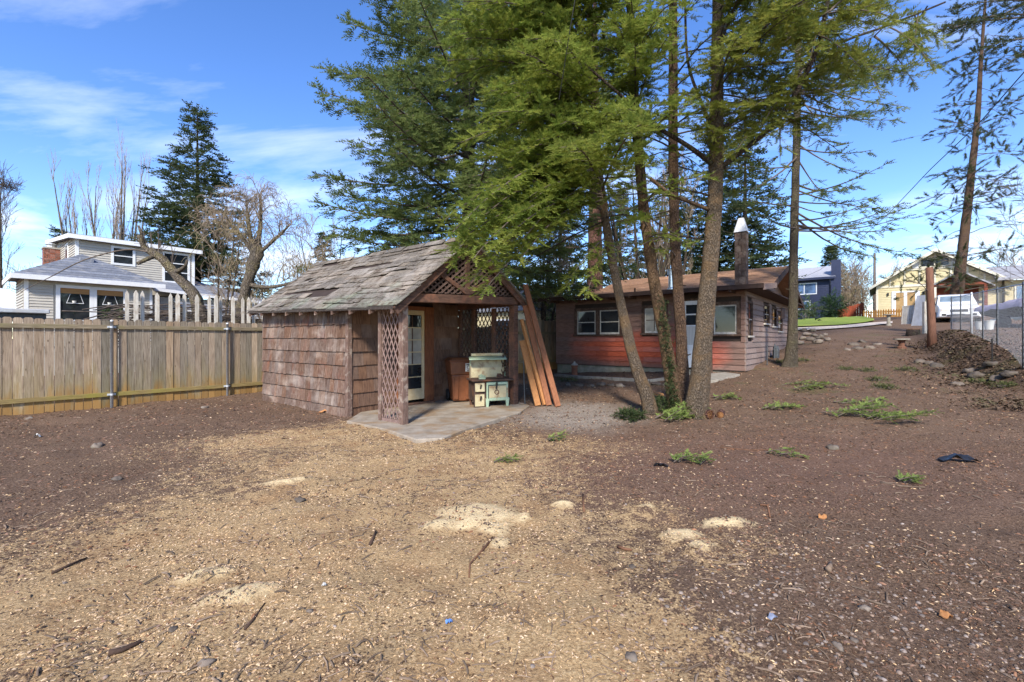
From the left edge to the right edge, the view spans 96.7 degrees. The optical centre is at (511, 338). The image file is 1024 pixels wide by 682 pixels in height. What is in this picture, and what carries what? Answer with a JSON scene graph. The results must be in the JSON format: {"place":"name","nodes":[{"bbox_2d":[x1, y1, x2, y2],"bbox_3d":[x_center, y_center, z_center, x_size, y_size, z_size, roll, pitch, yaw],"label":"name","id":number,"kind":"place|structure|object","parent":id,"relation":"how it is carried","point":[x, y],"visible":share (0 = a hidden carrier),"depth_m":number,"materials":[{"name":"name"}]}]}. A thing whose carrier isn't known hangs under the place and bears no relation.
{"place":"outdoors","nodes":[
{"label":"outdoors","id":0,"kind":"place"},
{"bbox_2d":[0,315,1023,681],"bbox_3d":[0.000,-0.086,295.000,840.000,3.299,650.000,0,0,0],"label":"ground","id":1,"kind":"structure","parent":0,"point":[632,515],"depth_m":3.56,"materials":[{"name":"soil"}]},
{"bbox_2d":[0,159,23,364],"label":"bare tree","id":2,"kind":"object","parent":1,"relation":"on","point":[1,225],"visible":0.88,"depth_m":25.93,"materials":[{"name":"brown plant"}]},
{"bbox_2d":[0,169,24,195],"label":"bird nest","id":3,"kind":"object","parent":2,"relation":"in","point":[8,186],"visible":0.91,"depth_m":26.07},
{"bbox_2d":[0,288,49,321],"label":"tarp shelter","id":4,"kind":"object","parent":1,"relation":"on","point":[7,307],"visible":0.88,"depth_m":10.63,"materials":[{"name":"plastic"}]},
{"bbox_2d":[0,248,65,339],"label":"bare tree","id":5,"kind":"object","parent":1,"relation":"on","point":[23,269],"visible":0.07,"depth_m":23.07,"materials":[{"name":"brown plant"}]},
{"bbox_2d":[47,141,130,237],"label":"bare tree","id":6,"kind":"object","parent":1,"relation":"on","point":[74,213],"visible":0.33,"depth_m":33.33,"materials":[{"name":"brown plant"}]},
{"bbox_2d":[73,121,152,240],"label":"bare tree","id":7,"kind":"object","parent":1,"relation":"on","point":[117,234],"visible":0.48,"depth_m":32.73,"materials":[{"name":"brown plant"}]},
{"bbox_2d":[21,225,207,385],"bbox_3d":[-11.068,-0.719,13.160,4.845,5.128,0.914,0,0,-8],"label":"pruned tree","id":8,"kind":"object","parent":1,"relation":"on","point":[190,290],"visible":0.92,"depth_m":13.26,"materials":[{"name":"brown plant"}]},
{"bbox_2d":[108,639,141,656],"bbox_3d":[-1.880,1.503,2.213,0.124,0.035,0.031,0,0,-34],"label":"stick","id":9,"kind":"object","parent":1,"relation":"on","point":[114,651],"visible":1,"depth_m":2.20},
{"bbox_2d":[2,233,261,375],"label":"neighbour house","id":10,"kind":"structure","parent":1,"relation":"on","point":[107,279],"depth_m":20.54,"materials":[{"name":"beige"}]},
{"bbox_2d":[56,284,93,320],"bbox_3d":[-18.361,-1.490,19.125,0.133,1.500,1.150,0,0,39],"label":"window","id":11,"kind":"structure","parent":10,"relation":"in","point":[68,297],"depth_m":19.11,"materials":[{"name":"white paint"}]},
{"bbox_2d":[93,287,126,321],"bbox_3d":[-17.658,-1.490,20.003,0.133,1.500,1.140,0,0,39],"label":"window","id":12,"kind":"structure","parent":10,"relation":"in","point":[102,296],"depth_m":19.93,"materials":[{"name":"glass"}]},
{"bbox_2d":[111,245,134,266],"bbox_3d":[-19.497,-4.150,22.834,0.050,0.940,0.940,0,0,39],"label":"window","id":13,"kind":"structure","parent":10,"relation":"in","point":[127,257],"depth_m":22.82,"materials":[{"name":"white paint"}]},
{"bbox_2d":[162,251,189,282],"bbox_3d":[-18.113,-3.825,24.563,0.050,1.650,1.230,0,0,39],"label":"window","id":14,"kind":"structure","parent":10,"relation":"in","point":[178,262],"depth_m":24.58,"materials":[{"name":"white paint"}]},
{"bbox_2d":[62,304,261,341],"bbox_3d":[-8.673,-0.387,12.342,0.848,1.120,4.993,0,0,39],"label":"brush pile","id":15,"kind":"object","parent":1,"relation":"on","point":[151,315],"visible":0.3,"depth_m":11.85,"materials":[{"name":"wood"}]},
{"bbox_2d":[125,291,264,344],"bbox_3d":[-7.921,0.150,12.494,0.120,2.700,4.174,0,0,39],"label":"picket fence","id":16,"kind":"object","parent":1,"relation":"on","point":[184,308],"visible":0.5,"depth_m":11.82,"materials":[{"name":"wood"}]},
{"bbox_2d":[122,99,275,299],"bbox_3d":[-21.180,-6.864,30.144,10.272,17.328,10.266,0,0,-34],"label":"fir tree","id":17,"kind":"object","parent":1,"relation":"on","point":[174,211],"visible":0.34,"depth_m":29.03,"materials":[{"name":"green plant"}]},
{"bbox_2d":[176,189,255,321],"bbox_3d":[-12.206,-2.464,19.336,2.818,8.282,2.927,0,0,0],"label":"bare tree","id":18,"kind":"object","parent":1,"relation":"on","point":[219,294],"visible":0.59,"depth_m":19.31,"materials":[{"name":"brown plant"}]},
{"bbox_2d":[0,317,508,414],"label":"timber fence","id":19,"kind":"object","parent":1,"relation":"on","point":[152,360],"visible":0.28,"depth_m":10.34,"materials":[{"name":"brown wood"}]},
{"bbox_2d":[176,170,332,323],"bbox_3d":[-8.160,-1.673,14.754,4.921,7.366,2.752,0,0,0],"label":"pollard tree","id":20,"kind":"object","parent":1,"relation":"on","point":[253,245],"visible":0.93,"depth_m":14.80,"materials":[{"name":"brown plant"}]},
{"bbox_2d":[215,239,332,322],"bbox_3d":[-9.514,-1.283,18.800,3.948,5.815,3.214,0,0,0],"label":"bare tree","id":21,"kind":"object","parent":1,"relation":"on","point":[260,282],"visible":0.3,"depth_m":18.34,"materials":[{"name":"brown plant"}]},
{"bbox_2d":[261,241,321,282],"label":"bare tree","id":22,"kind":"object","parent":1,"relation":"on","point":[285,258],"visible":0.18,"depth_m":18.02,"materials":[{"name":"brown plant"}]},
{"bbox_2d":[275,208,361,270],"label":"bare tree","id":23,"kind":"object","parent":1,"relation":"on","point":[332,248],"visible":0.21,"depth_m":20.75,"materials":[{"name":"brown plant"}]},
{"bbox_2d":[310,231,339,262],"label":"fir tree","id":24,"kind":"object","parent":1,"relation":"on","point":[320,234],"visible":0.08,"depth_m":31.86,"materials":[{"name":"green plant"}]},
{"bbox_2d":[247,238,526,424],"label":"shingled shed","id":25,"kind":"structure","parent":1,"relation":"on","point":[349,336],"depth_m":9.57,"materials":[{"name":"brown"}]},
{"bbox_2d":[408,310,423,399],"bbox_3d":[-2.202,0.355,9.999,0.038,1.970,0.685,0,0,39],"label":"door","id":26,"kind":"structure","parent":25,"relation":"in","point":[415,323],"depth_m":10.08,"materials":[{"name":"beige paint"}]},
{"bbox_2d":[347,399,528,442],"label":"concrete slab","id":27,"kind":"structure","parent":1,"relation":"on","point":[437,420],"depth_m":8.22,"materials":[{"name":"concrete"}]},
{"bbox_2d":[445,357,468,400],"bbox_3d":[-1.209,0.925,10.577,0.630,1.010,0.770,0,0,-18],"label":"wheeled bin","id":28,"kind":"object","parent":27,"relation":"on","point":[457,369],"visible":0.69,"depth_m":10.28,"materials":[{"name":"brown plastic"}]},
{"bbox_2d":[466,353,513,407],"bbox_3d":[-0.470,0.885,9.888,0.998,1.140,0.618,0,0,-21],"label":"antique stove","id":29,"kind":"object","parent":27,"relation":"on","point":[484,392],"visible":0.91,"depth_m":9.79,"materials":[{"name":"metal"}]},
{"bbox_2d":[296,0,643,356],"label":"fir tree","id":30,"kind":"object","parent":1,"relation":"on","point":[423,128],"visible":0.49,"depth_m":13.68,"materials":[{"name":"green plant"}]},
{"bbox_2d":[0,356,1022,681],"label":"sawdust chips","id":31,"kind":"object","parent":1,"relation":"on","point":[160,654],"visible":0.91,"depth_m":2.74,"materials":[{"name":"wood"}]},
{"bbox_2d":[0,336,1023,681],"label":"twig litter","id":32,"kind":"object","parent":1,"relation":"on","point":[410,678],"visible":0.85,"depth_m":2.66,"materials":[{"name":"wood"}]},
{"bbox_2d":[0,340,1023,681],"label":"pebbles","id":33,"kind":"object","parent":1,"relation":"on","point":[760,644],"visible":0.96,"depth_m":2.41,"materials":[{"name":"stone"}]},
{"bbox_2d":[0,329,1023,506],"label":"needle litter","id":34,"kind":"object","parent":1,"relation":"on","point":[581,434],"visible":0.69,"depth_m":6.71,"materials":[{"name":"brown plant"}]},
{"bbox_2d":[0,342,1023,681],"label":"wood splinters","id":35,"kind":"object","parent":1,"relation":"on","point":[504,550],"visible":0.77,"depth_m":3.04,"materials":[{"name":"wood"}]},
{"bbox_2d":[1,329,1023,449],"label":"litter","id":36,"kind":"object","parent":1,"relation":"on","point":[602,397],"visible":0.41,"depth_m":9.30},
{"bbox_2d":[477,291,555,326],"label":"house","id":37,"kind":"structure","parent":1,"relation":"on","point":[521,314],"depth_m":29.96,"materials":[{"name":"grey"}]},
{"bbox_2d":[519,340,540,405],"bbox_3d":[0.385,0.723,9.835,0.134,1.394,0.609,0,0,-37],"label":"plank","id":38,"kind":"object","parent":1,"relation":"on","point":[529,371],"visible":1,"depth_m":9.81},
{"bbox_2d":[520,319,545,404],"bbox_3d":[0.448,0.482,9.850,0.088,1.853,0.784,0,0,-44],"label":"plank","id":39,"kind":"object","parent":1,"relation":"on","point":[531,356],"visible":1,"depth_m":9.82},
{"bbox_2d":[522,305,551,405],"bbox_3d":[0.533,0.326,9.835,0.125,2.156,0.825,0,0,-41],"label":"plank","id":40,"kind":"object","parent":1,"relation":"on","point":[543,382],"visible":1,"depth_m":9.80,"materials":[{"name":"wood"}]},
{"bbox_2d":[518,319,556,372],"bbox_3d":[1.166,0.277,17.801,2.592,2.077,0.065,0,0,-27],"label":"board fence","id":41,"kind":"object","parent":1,"relation":"on","point":[548,330],"visible":0.26,"depth_m":17.89,"materials":[{"name":"brown wood"}]},
{"bbox_2d":[522,284,560,406],"bbox_3d":[0.626,0.096,9.850,0.127,2.653,1.052,0,0,-44],"label":"plank","id":42,"kind":"object","parent":1,"relation":"on","point":[548,371],"visible":1,"depth_m":9.81,"materials":[{"name":"wood"}]},
{"bbox_2d":[504,219,587,320],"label":"fir tree","id":43,"kind":"object","parent":1,"relation":"on","point":[570,261],"visible":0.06,"depth_m":28.83,"materials":[{"name":"green plant"}]},
{"bbox_2d":[427,0,666,415],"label":"fir tree","id":44,"kind":"object","parent":1,"relation":"on","point":[546,165],"visible":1,"depth_m":7.55,"materials":[{"name":"green plant"}]},
{"bbox_2d":[518,229,586,320],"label":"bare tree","id":45,"kind":"object","parent":1,"relation":"on","point":[543,312],"visible":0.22,"depth_m":19.00,"materials":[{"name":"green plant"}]},
{"bbox_2d":[554,374,663,381],"bbox_3d":[2.759,1.181,13.967,0.599,0.279,4.370,0,0,-41],"label":"kerb edging","id":46,"kind":"object","parent":1,"relation":"on","point":[607,378],"visible":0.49,"depth_m":13.52,"materials":[{"name":"concrete"}]},
{"bbox_2d":[494,0,727,410],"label":"fir tree","id":47,"kind":"object","parent":1,"relation":"on","point":[635,59],"visible":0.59,"depth_m":7.99,"materials":[{"name":"green plant"}]},
{"bbox_2d":[655,295,680,407],"bbox_3d":[2.935,0.256,8.554,0.508,2.197,0.272,0,0,0],"label":"ivy","id":48,"kind":"object","parent":47,"relation":"attached to","point":[662,318],"visible":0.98,"depth_m":8.56,"materials":[{"name":"green plant"}]},
{"bbox_2d":[580,191,647,299],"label":"fir tree","id":49,"kind":"object","parent":1,"relation":"on","point":[619,235],"visible":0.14,"depth_m":33.43,"materials":[{"name":"green plant"}]},
{"bbox_2d":[570,0,668,294],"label":"pine tree","id":50,"kind":"object","parent":1,"relation":"on","point":[594,238],"visible":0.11,"depth_m":21.68,"materials":[{"name":"green plant"}]},
{"bbox_2d":[609,405,649,422],"bbox_3d":[2.133,1.379,8.280,0.732,0.339,0.722,0,0,-29],"label":"ivy","id":51,"kind":"object","parent":1,"relation":"on","point":[631,414],"visible":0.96,"depth_m":8.17,"materials":[{"name":"green plant"}]},
{"bbox_2d":[602,137,701,280],"bbox_3d":[6.820,-4.974,24.014,5.888,11.406,3.220,0,0,0],"label":"bare tree","id":52,"kind":"object","parent":1,"relation":"on","point":[661,267],"visible":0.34,"depth_m":24.15,"materials":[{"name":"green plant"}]},
{"bbox_2d":[641,393,675,412],"bbox_3d":[2.884,1.264,8.797,0.812,0.437,0.754,0,0,0],"label":"ivy","id":53,"kind":"object","parent":1,"relation":"on","point":[660,402],"visible":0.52,"depth_m":8.69,"materials":[{"name":"green plant"}]},
{"bbox_2d":[631,152,704,278],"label":"fir tree","id":54,"kind":"object","parent":1,"relation":"on","point":[683,227],"visible":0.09,"depth_m":32.33,"materials":[{"name":"green plant"}]},
{"bbox_2d":[533,218,804,374],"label":"wood house","id":55,"kind":"structure","parent":1,"relation":"on","point":[751,317],"depth_m":14.79,"materials":[{"name":"red"}]},
{"bbox_2d":[573,307,622,335],"bbox_3d":[2.950,-0.590,15.695,1.890,0.980,0.105,0,0,39],"label":"window","id":56,"kind":"structure","parent":55,"relation":"in","point":[586,320],"depth_m":15.69,"materials":[{"name":"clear glass"}]},
{"bbox_2d":[640,304,667,334],"bbox_3d":[4.511,-0.605,14.445,0.890,0.950,0.105,0,0,39],"label":"window","id":57,"kind":"structure","parent":55,"relation":"in","point":[648,325],"depth_m":14.59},
{"bbox_2d":[685,301,696,366],"bbox_3d":[5.505,-0.145,13.679,0.750,2.010,0.042,0,0,39],"label":"storm door","id":58,"kind":"structure","parent":55,"relation":"in","point":[690,306],"depth_m":13.76,"materials":[{"name":"white paint"}]},
{"bbox_2d":[713,301,741,335],"bbox_3d":[6.146,-0.580,13.135,0.880,1.000,0.105,0,0,39],"label":"window","id":59,"kind":"structure","parent":55,"relation":"in","point":[727,319],"depth_m":13.10,"materials":[{"name":"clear glass"}]},
{"bbox_2d":[747,301,754,336],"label":"window","id":60,"kind":"structure","parent":55,"relation":"in","point":[750,304],"depth_m":13.36,"materials":[{"name":"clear glass"}]},
{"bbox_2d":[763,303,770,324],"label":"window","id":61,"kind":"structure","parent":55,"relation":"in","point":[766,307],"depth_m":15.30,"materials":[{"name":"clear glass"}]},
{"bbox_2d":[648,156,706,276],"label":"bare tree","id":62,"kind":"object","parent":1,"relation":"on","point":[686,247],"visible":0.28,"depth_m":26.79,"materials":[{"name":"brown plant"}]},
{"bbox_2d":[655,401,709,420],"bbox_3d":[3.076,1.290,8.185,1.160,0.325,0.648,0,0,-25],"label":"cut bough","id":63,"kind":"object","parent":1,"relation":"on","point":[680,412],"visible":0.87,"depth_m":8.07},
{"bbox_2d":[581,0,785,402],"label":"fir tree","id":64,"kind":"object","parent":1,"relation":"on","point":[682,363],"visible":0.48,"depth_m":8.90,"materials":[{"name":"green plant"}]},
{"bbox_2d":[669,449,697,461],"bbox_3d":[2.098,1.420,5.500,0.350,0.130,0.343,0,0,-24],"label":"cut bough","id":65,"kind":"object","parent":1,"relation":"on","point":[688,455],"visible":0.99,"depth_m":5.50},
{"bbox_2d":[691,450,715,464],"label":"cut bough","id":66,"kind":"object","parent":1,"relation":"on","point":[702,456],"visible":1,"depth_m":5.42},
{"bbox_2d":[711,372,739,382],"bbox_3d":[5.361,1.067,12.200,1.740,0.265,0.833,0,0,-37],"label":"flagstone","id":67,"kind":"object","parent":1,"relation":"on","point":[717,377],"visible":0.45,"depth_m":12.11,"materials":[{"name":"stone"}]},
{"bbox_2d":[679,111,775,273],"bbox_3d":[13.441,-7.546,29.886,7.052,15.047,7.569,0,0,10],"label":"fir tree","id":68,"kind":"object","parent":1,"relation":"on","point":[704,198],"visible":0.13,"depth_m":29.41,"materials":[{"name":"green plant"}]},
{"bbox_2d":[689,120,828,320],"bbox_3d":[14.046,-6.585,26.656,7.554,13.284,7.238,0,0,0],"label":"fir tree","id":69,"kind":"object","parent":1,"relation":"on","point":[764,249],"visible":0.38,"depth_m":26.31,"materials":[{"name":"green plant"}]},
{"bbox_2d":[584,0,956,419],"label":"fir tree","id":70,"kind":"object","parent":1,"relation":"on","point":[787,22],"visible":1,"depth_m":8.00,"materials":[{"name":"green plant"}]},
{"bbox_2d":[762,400,804,409],"bbox_3d":[5.101,1.254,8.581,0.816,0.209,0.604,0,0,-36],"label":"cut bough","id":71,"kind":"object","parent":1,"relation":"on","point":[777,404],"visible":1,"depth_m":8.51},
{"bbox_2d":[765,447,808,457],"bbox_3d":[3.462,1.419,5.721,0.495,0.144,0.279,0,0,30],"label":"cut bough","id":72,"kind":"object","parent":1,"relation":"on","point":[782,452],"visible":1,"depth_m":5.72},
{"bbox_2d":[782,379,850,388],"bbox_3d":[6.824,1.023,10.345,1.212,0.222,0.880,0,0,0],"label":"cut bough","id":73,"kind":"object","parent":1,"relation":"on","point":[810,385],"visible":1,"depth_m":10.16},
{"bbox_2d":[798,259,840,318],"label":"blue house","id":74,"kind":"structure","parent":1,"relation":"on","point":[817,285],"depth_m":50.71,"materials":[{"name":"blue"}]},
{"bbox_2d":[798,282,816,294],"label":"window","id":75,"kind":"structure","parent":74,"relation":"in","point":[809,288],"depth_m":51.26,"materials":[{"name":"glass"}]},
{"bbox_2d":[803,72,1023,277],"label":"cable","id":76,"kind":"object","parent":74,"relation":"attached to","point":[948,152],"visible":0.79,"depth_m":14.12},
{"bbox_2d":[722,0,922,366],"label":"fir tree","id":77,"kind":"object","parent":1,"relation":"on","point":[790,359],"visible":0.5,"depth_m":13.29,"materials":[{"name":"green plant"}]},
{"bbox_2d":[837,303,863,316],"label":"red fence","id":78,"kind":"object","parent":1,"relation":"on","point":[857,309],"visible":0.43,"depth_m":46.16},
{"bbox_2d":[845,264,875,310],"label":"bare tree","id":79,"kind":"object","parent":1,"relation":"on","point":[862,288],"visible":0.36,"depth_m":59.87,"materials":[{"name":"brown plant"}]},
{"bbox_2d":[833,396,888,404],"bbox_3d":[6.570,1.152,8.507,0.989,0.179,0.592,0,0,0],"label":"cut bough","id":80,"kind":"object","parent":1,"relation":"on","point":[852,401],"visible":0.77,"depth_m":8.50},
{"bbox_2d":[873,253,875,316],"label":"utility pole","id":81,"kind":"object","parent":1,"relation":"on","point":[874,282],"visible":0.42,"depth_m":59.89,"materials":[{"name":"brown wood"}]},
{"bbox_2d":[821,399,940,424],"bbox_3d":[5.922,1.163,7.374,1.278,0.346,1.062,0,0,7],"label":"cut bough","id":82,"kind":"object","parent":1,"relation":"on","point":[884,414],"visible":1,"depth_m":7.50,"materials":[{"name":"plant"}]},
{"bbox_2d":[863,308,901,317],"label":"orange picket fence","id":83,"kind":"object","parent":1,"relation":"on","point":[878,312],"visible":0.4,"depth_m":40.46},
{"bbox_2d":[869,382,900,389],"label":"weeds","id":84,"kind":"object","parent":1,"relation":"on","point":[880,386],"visible":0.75,"depth_m":9.84,"materials":[{"name":"green plant"}]},
{"bbox_2d":[901,305,913,323],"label":"leaning boards","id":85,"kind":"object","parent":1,"relation":"on","point":[907,314],"visible":0.93,"depth_m":22.45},
{"bbox_2d":[896,470,924,483],"bbox_3d":[4.116,1.430,4.691,0.267,0.139,0.283,0,0,37],"label":"cut bough","id":86,"kind":"object","parent":1,"relation":"on","point":[917,478],"visible":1,"depth_m":4.71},
{"bbox_2d":[911,295,924,325],"bbox_3d":[19.500,-1.364,21.850,0.180,1.454,0.481,0,0,-34],"label":"leaning sheet","id":87,"kind":"object","parent":1,"relation":"on","point":[917,316],"visible":0.79,"depth_m":21.83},
{"bbox_2d":[922,302,926,333],"bbox_3d":[18.154,-0.790,20.000,0.160,1.700,0.120,0,0,0],"label":"old gate post","id":88,"kind":"object","parent":1,"relation":"on","point":[924,320],"visible":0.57,"depth_m":19.94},
{"bbox_2d":[919,267,936,347],"bbox_3d":[13.976,-0.947,15.407,0.898,2.956,0.290,0,0,-10],"label":"old post","id":89,"kind":"object","parent":1,"relation":"on","point":[931,321],"visible":0.92,"depth_m":15.38,"materials":[{"name":"wood"}]},
{"bbox_2d":[857,329,1023,411],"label":"bank debris","id":90,"kind":"object","parent":1,"relation":"on","point":[977,348],"visible":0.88,"depth_m":11.15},
{"bbox_2d":[869,248,1023,316],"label":"yellow house","id":91,"kind":"structure","parent":1,"relation":"on","point":[884,292],"depth_m":39.31,"materials":[{"name":"wood"}]},
{"bbox_2d":[892,290,919,314],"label":"french door","id":92,"kind":"structure","parent":91,"relation":"in","point":[904,301],"depth_m":40.76,"materials":[{"name":"white paint"}]},
{"bbox_2d":[919,257,950,267],"bbox_3d":[36.675,-6.643,39.480,2.050,0.790,0.050,0,0,39],"label":"window","id":93,"kind":"structure","parent":91,"relation":"in","point":[925,263],"depth_m":39.57,"materials":[{"name":"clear glass"}]},
{"bbox_2d":[878,0,1023,319],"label":"pine tree","id":94,"kind":"object","parent":1,"relation":"on","point":[958,284],"visible":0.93,"depth_m":28.86,"materials":[{"name":"plant"}]},
{"bbox_2d":[935,294,981,321],"bbox_3d":[26.704,-1.800,27.519,2.160,1.755,4.740,0,0,39],"label":"parked van","id":95,"kind":"object","parent":1,"relation":"on","point":[942,307],"visible":0.48,"depth_m":26.27,"materials":[{"name":"white paint"}]},
{"bbox_2d":[937,453,980,461],"bbox_3d":[5.263,1.391,5.357,0.380,0.089,0.140,0,0,11],"label":"plastic scrap","id":96,"kind":"object","parent":1,"relation":"on","point":[959,456],"visible":1,"depth_m":5.33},
{"bbox_2d":[916,0,1023,72],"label":"pine tree","id":97,"kind":"object","parent":1,"relation":"on","point":[1001,17],"visible":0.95,"depth_m":13.02,"materials":[{"name":"green plant"}]},
{"bbox_2d":[950,281,1023,368],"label":"chain link fence","id":98,"kind":"object","parent":1,"relation":"on","point":[997,309],"visible":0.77,"depth_m":11.95,"materials":[{"name":"metal"}]},
{"bbox_2d":[956,163,1023,296],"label":"bare tree","id":99,"kind":"object","parent":1,"relation":"on","point":[1009,195],"visible":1,"depth_m":15.75,"materials":[{"name":"brown plant"}]},
{"bbox_2d":[974,298,1021,327],"bbox_3d":[24.096,-1.311,20.144,2.252,1.597,5.911,0,0,11],"label":"covered boat","id":100,"kind":"object","parent":1,"relation":"on","point":[1008,311],"visible":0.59,"depth_m":21.56,"materials":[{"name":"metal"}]},
{"bbox_2d":[984,380,1023,388],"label":"weeds","id":101,"kind":"object","parent":1,"relation":"on","point":[1002,384],"visible":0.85,"depth_m":9.14,"materials":[{"name":"green plant"}]},
{"bbox_2d":[987,245,1023,279],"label":"bare tree","id":102,"kind":"object","parent":1,"relation":"on","point":[1012,260],"visible":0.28,"depth_m":60.87,"materials":[{"name":"brown plant"}]},
{"bbox_2d":[0,0,1023,338],"label":"sky","id":103,"kind":"structure","parent":0,"point":[70,70],"materials":[{"name":"blue"}]},
{"bbox_2d":[798,316,873,325],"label":"lawn","id":104,"kind":"structure","parent":0,"point":[832,320],"depth_m":31.64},
{"bbox_2d":[798,294,820,319],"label":"shrub","id":105,"kind":"object","parent":104,"relation":"on","point":[805,305],"visible":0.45,"depth_m":43.82,"materials":[{"name":"green plant"}]},
{"bbox_2d":[817,287,850,317],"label":"shrub","id":106,"kind":"object","parent":104,"relation":"on","point":[832,311],"visible":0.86,"depth_m":45.70,"materials":[{"name":"green plant"}]},
{"bbox_2d":[817,244,857,316],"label":"fir tree","id":107,"kind":"object","parent":104,"relation":"on","point":[831,255],"visible":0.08,"depth_m":65.57,"materials":[{"name":"green plant"}]},
{"bbox_2d":[830,253,867,314],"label":"bare tree","id":108,"kind":"object","parent":104,"relation":"on","point":[855,273],"visible":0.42,"depth_m":56.92,"materials":[{"name":"brown plant"}]},
{"bbox_2d":[830,264,873,309],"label":"bare tree","id":109,"kind":"object","parent":104,"relation":"on","point":[850,295],"visible":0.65,"depth_m":51.55,"materials":[{"name":"brown plant"}]},
{"bbox_2d":[841,258,884,315],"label":"bare tree","id":110,"kind":"object","parent":104,"relation":"on","point":[861,282],"visible":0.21,"depth_m":60.92,"materials":[{"name":"brown plant"}]},
{"bbox_2d":[798,321,892,329],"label":"gravel path","id":111,"kind":"structure","parent":0,"point":[844,326],"depth_m":26.97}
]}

